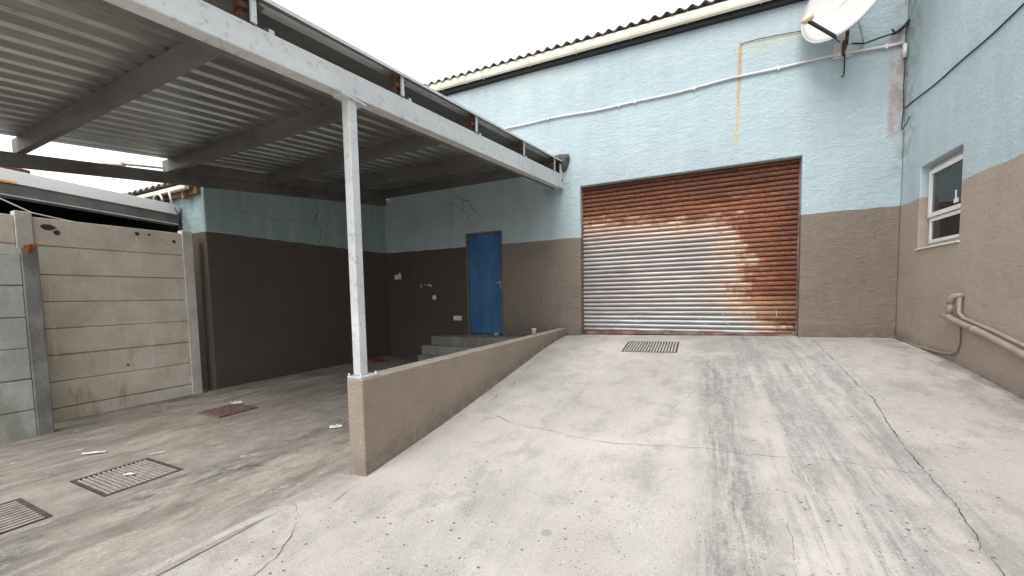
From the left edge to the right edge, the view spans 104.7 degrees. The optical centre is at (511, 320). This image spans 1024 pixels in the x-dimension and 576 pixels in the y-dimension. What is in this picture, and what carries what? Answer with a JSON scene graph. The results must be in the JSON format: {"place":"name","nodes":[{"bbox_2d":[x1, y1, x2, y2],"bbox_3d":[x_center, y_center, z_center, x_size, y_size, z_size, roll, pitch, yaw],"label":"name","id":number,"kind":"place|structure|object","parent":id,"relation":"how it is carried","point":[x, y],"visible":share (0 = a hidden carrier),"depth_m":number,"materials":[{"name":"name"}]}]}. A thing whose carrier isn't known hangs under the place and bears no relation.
{"place":"outdoors","nodes":[
{"label":"outdoors","id":0,"kind":"place"},
{"bbox_2d":[0,356,417,575],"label":"yard","id":1,"kind":"structure","parent":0,"point":[283,441],"depth_m":3.03,"materials":[{"name":"concrete"}]},
{"bbox_2d":[0,498,51,533],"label":"drain grate","id":2,"kind":"object","parent":1,"relation":"on","point":[16,513],"visible":0.91,"depth_m":2.43,"materials":[{"name":"metal"}]},
{"bbox_2d":[0,247,54,442],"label":"precast fence","id":3,"kind":"object","parent":1,"relation":"on","point":[26,409],"visible":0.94,"depth_m":3.78,"materials":[{"name":"concrete"}]},
{"bbox_2d":[20,243,37,252],"bbox_3d":[-4.676,-0.696,3.823,0.120,0.099,0.090,1,4,25],"label":"rusty bracket","id":4,"kind":"object","parent":3,"relation":"attached to","point":[28,247],"visible":0.89,"depth_m":3.79,"materials":[{"name":"orange metal"}]},
{"bbox_2d":[0,168,178,300],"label":"neighbour shed","id":5,"kind":"structure","parent":1,"relation":"on","point":[61,199],"depth_m":5.08,"materials":[{"name":"white metal"}]},
{"bbox_2d":[175,208,181,230],"bbox_3d":[-4.703,-1.419,5.566,0.151,0.338,0.035,1,4,25],"label":"cable loop","id":6,"kind":"object","parent":5,"relation":"hanging from","point":[179,216],"visible":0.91,"depth_m":5.55,"materials":[{"name":"black rubber"}]},
{"bbox_2d":[82,450,105,453],"bbox_3d":[-3.569,1.126,3.371,0.163,0.016,0.035,-2,4,-17],"label":"paper scrap","id":7,"kind":"object","parent":1,"relation":"on","point":[93,452],"visible":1,"depth_m":3.36,"materials":[{"name":"white paper"}]},
{"bbox_2d":[0,210,202,422],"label":"precast fence","id":8,"kind":"object","parent":1,"relation":"on","point":[121,326],"visible":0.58,"depth_m":4.70,"materials":[{"name":"concrete"}]},
{"bbox_2d":[0,198,68,220],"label":"hanging cable","id":9,"kind":"object","parent":8,"relation":"hanging from","point":[32,212],"visible":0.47,"depth_m":4.21,"materials":[{"name":"white plastic"}]},
{"bbox_2d":[70,458,183,496],"bbox_3d":[-2.867,1.172,2.951,0.550,0.033,0.450,1,4,25],"label":"drain grate","id":10,"kind":"object","parent":1,"relation":"on","point":[109,482],"visible":0.9,"depth_m":2.93,"materials":[{"name":"metal"}]},
{"bbox_2d":[197,403,257,417],"bbox_3d":[-3.328,1.063,4.622,0.440,0.047,0.420,1,4,25],"label":"manhole cover","id":11,"kind":"object","parent":1,"relation":"on","point":[226,410],"visible":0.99,"depth_m":4.57,"materials":[{"name":"metal"}]},
{"bbox_2d":[123,183,390,390],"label":"outbuilding","id":12,"kind":"structure","parent":1,"relation":"on","point":[272,281],"depth_m":6.37,"materials":[{"name":"paint"}]},
{"bbox_2d":[209,355,389,392],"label":"kerb","id":13,"kind":"structure","parent":1,"relation":"on","point":[257,382],"depth_m":6.35,"materials":[{"name":"concrete"}]},
{"bbox_2d":[329,424,341,427],"bbox_3d":[-1.754,1.050,3.928,0.113,0.034,0.049,-2,4,-19],"label":"paper scrap","id":14,"kind":"object","parent":1,"relation":"on","point":[335,426],"visible":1,"depth_m":3.92,"materials":[{"name":"white paper"}]},
{"bbox_2d":[371,358,383,361],"bbox_3d":[-2.720,0.811,7.955,0.216,0.086,0.220,-1,4,6],"label":"red rag","id":15,"kind":"object","parent":1,"relation":"on","point":[378,360],"visible":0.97,"depth_m":7.89,"materials":[{"name":"red fabric"}]},
{"bbox_2d":[418,334,518,360],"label":"steps","id":16,"kind":"structure","parent":1,"relation":"on","point":[442,345],"depth_m":7.45,"materials":[{"name":"concrete"}]},
{"bbox_2d":[0,0,712,192],"label":"sky","id":17,"kind":"structure","parent":0,"point":[427,41],"materials":[{"name":"white"}]},
{"bbox_2d":[136,334,1023,575],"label":"ramp","id":18,"kind":"structure","parent":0,"point":[694,455],"depth_m":2.46,"materials":[{"name":"concrete"}]},
{"bbox_2d":[621,341,678,352],"bbox_3d":[1.966,0.387,5.579,0.711,0.106,0.650,1,4,25],"label":"drain grate","id":19,"kind":"object","parent":18,"relation":"on","point":[636,343],"visible":0.9,"depth_m":5.57,"materials":[{"name":"grey metal"}]},
{"label":"ground","id":20,"kind":"structure","parent":0,"visible":0},
{"bbox_2d":[0,166,29,173],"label":"neighbour house","id":21,"kind":"structure","parent":20,"relation":"on","point":[20,170],"depth_m":9.54,"materials":[{"name":"red tile"}]},
{"bbox_2d":[347,328,566,476],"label":"ramp wall","id":22,"kind":"structure","parent":20,"relation":"on","point":[394,412],"depth_m":3.32,"materials":[{"name":"paint"}]},
{"bbox_2d":[0,0,562,378],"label":"metal canopy","id":23,"kind":"object","parent":22,"relation":"on","point":[265,97],"visible":0.99,"depth_m":3.26,"materials":[{"name":"white metal"}]},
{"bbox_2d":[102,160,162,168],"bbox_3d":[-4.921,-2.038,5.209,0.843,0.123,0.092,-1,4,-5],"label":"strip light","id":24,"kind":"object","parent":23,"relation":"attached to","point":[114,162],"visible":0.78,"depth_m":5.17,"materials":[{"name":"beige plastic"}]},
{"bbox_2d":[531,328,535,334],"bbox_3d":[0.322,0.170,5.807,0.076,0.098,0.078,1,4,25],"label":"paper cup","id":25,"kind":"object","parent":22,"relation":"on","point":[533,330],"visible":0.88,"depth_m":5.78,"materials":[{"name":"beige paper"}]},
{"bbox_2d":[384,0,908,357],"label":"building","id":26,"kind":"structure","parent":20,"relation":"on","point":[765,204],"depth_m":6.09,"materials":[{"name":"paint"}]},
{"bbox_2d":[395,273,401,279],"bbox_3d":[-2.452,-0.946,8.499,0.180,0.135,0.057,1,4,25],"label":"switch box","id":27,"kind":"object","parent":26,"relation":"attached to","point":[398,276],"visible":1,"depth_m":8.48,"materials":[{"name":"white plastic"}]},
{"bbox_2d":[453,316,461,319],"bbox_3d":[-1.088,-0.043,7.917,0.180,0.090,0.053,1,4,25],"label":"socket box","id":28,"kind":"object","parent":26,"relation":"attached to","point":[457,317],"visible":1,"depth_m":7.89,"materials":[{"name":"white plastic"}]},
{"bbox_2d":[469,232,502,333],"bbox_3d":[-0.513,-0.702,7.703,0.740,1.940,0.098,1,4,25],"label":"door","id":29,"kind":"structure","parent":26,"relation":"in","point":[484,249],"depth_m":7.71,"materials":[{"name":"blue paint"}]},
{"bbox_2d":[555,154,569,171],"bbox_3d":[0.763,-2.711,6.819,0.464,0.300,0.105,1,4,25],"label":"mortar lump","id":30,"kind":"object","parent":26,"relation":"attached to","point":[565,159],"visible":0.6,"depth_m":6.74,"materials":[{"name":"grey concrete"}]},
{"bbox_2d":[582,158,800,335],"bbox_3d":[2.652,-1.048,6.259,3.200,2.616,0.110,1,4,25],"label":"roller door","id":31,"kind":"structure","parent":26,"relation":"in","point":[713,252],"depth_m":6.13,"materials":[{"name":"white metal"}]},
{"bbox_2d":[504,41,904,128],"bbox_3d":[2.058,-3.467,6.184,6.152,0.096,0.044,1,4,25],"label":"conduit","id":32,"kind":"object","parent":26,"relation":"attached to","point":[839,54],"visible":0.96,"depth_m":5.69,"materials":[{"name":"white plastic"}]},
{"bbox_2d":[741,31,839,43],"bbox_3d":[3.754,-3.767,5.364,1.136,0.314,0.010,1,4,25],"label":"thin cable","id":33,"kind":"object","parent":26,"relation":"attached to","point":[777,35],"visible":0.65,"depth_m":5.42,"materials":[{"name":"beige plastic"}]},
{"bbox_2d":[801,0,877,59],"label":"satellite dish","id":34,"kind":"object","parent":26,"relation":"attached to","point":[822,21],"visible":1,"depth_m":4.89,"materials":[{"name":"white metal"}]},
{"bbox_2d":[841,55,844,76],"bbox_3d":[4.294,-3.321,5.114,0.046,0.332,0.022,-1,4,7],"label":"hanging wire","id":35,"kind":"object","parent":34,"relation":"hanging from","point":[844,67],"visible":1,"depth_m":5.11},
{"bbox_2d":[851,19,909,43],"bbox_3d":[4.598,-3.585,4.926,0.579,0.183,0.040,0,4,22],"label":"dish cable","id":36,"kind":"object","parent":26,"relation":"attached to","point":[906,24],"visible":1,"depth_m":4.88,"materials":[{"name":"black rubber"}]},
{"bbox_2d":[902,43,907,57],"bbox_3d":[4.840,-3.321,4.863,0.042,0.160,0.044,1,4,25],"label":"conduit stub","id":37,"kind":"object","parent":26,"relation":"attached to","point":[904,50],"visible":1,"depth_m":4.85,"materials":[{"name":"white plastic"}]},
{"bbox_2d":[901,20,909,129],"bbox_3d":[4.835,-3.021,4.826,0.022,1.315,0.141,0,4,21],"label":"corner cable","id":38,"kind":"object","parent":26,"relation":"attached to","point":[903,85],"visible":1,"depth_m":4.88,"materials":[{"name":"grey plastic"}]},
{"bbox_2d":[895,0,1023,398],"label":"side building","id":39,"kind":"structure","parent":20,"relation":"on","point":[961,230],"depth_m":3.78,"materials":[{"name":"paint"}]},
{"bbox_2d":[894,326,960,354],"bbox_3d":[4.624,0.145,4.440,0.031,0.358,1.374,1,4,25],"label":"thin pipe","id":40,"kind":"object","parent":39,"relation":"attached to","point":[957,344],"visible":0.92,"depth_m":3.99,"materials":[{"name":"metal"}]},
{"bbox_2d":[915,151,962,249],"bbox_3d":[4.610,-1.261,4.181,0.173,0.940,0.850,1,4,25],"label":"window","id":41,"kind":"structure","parent":39,"relation":"in","point":[945,179],"depth_m":4.25,"materials":[{"name":"white glass"}]},
{"bbox_2d":[905,3,1023,107],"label":"cable","id":42,"kind":"object","parent":39,"relation":"attached to","point":[995,31],"depth_m":3.70,"materials":[{"name":"black rubber"}]},
{"bbox_2d":[940,293,1023,358],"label":"waste pipe","id":43,"kind":"object","parent":39,"relation":"attached to","point":[974,328],"visible":1,"depth_m":3.50,"materials":[{"name":"beige plastic"}]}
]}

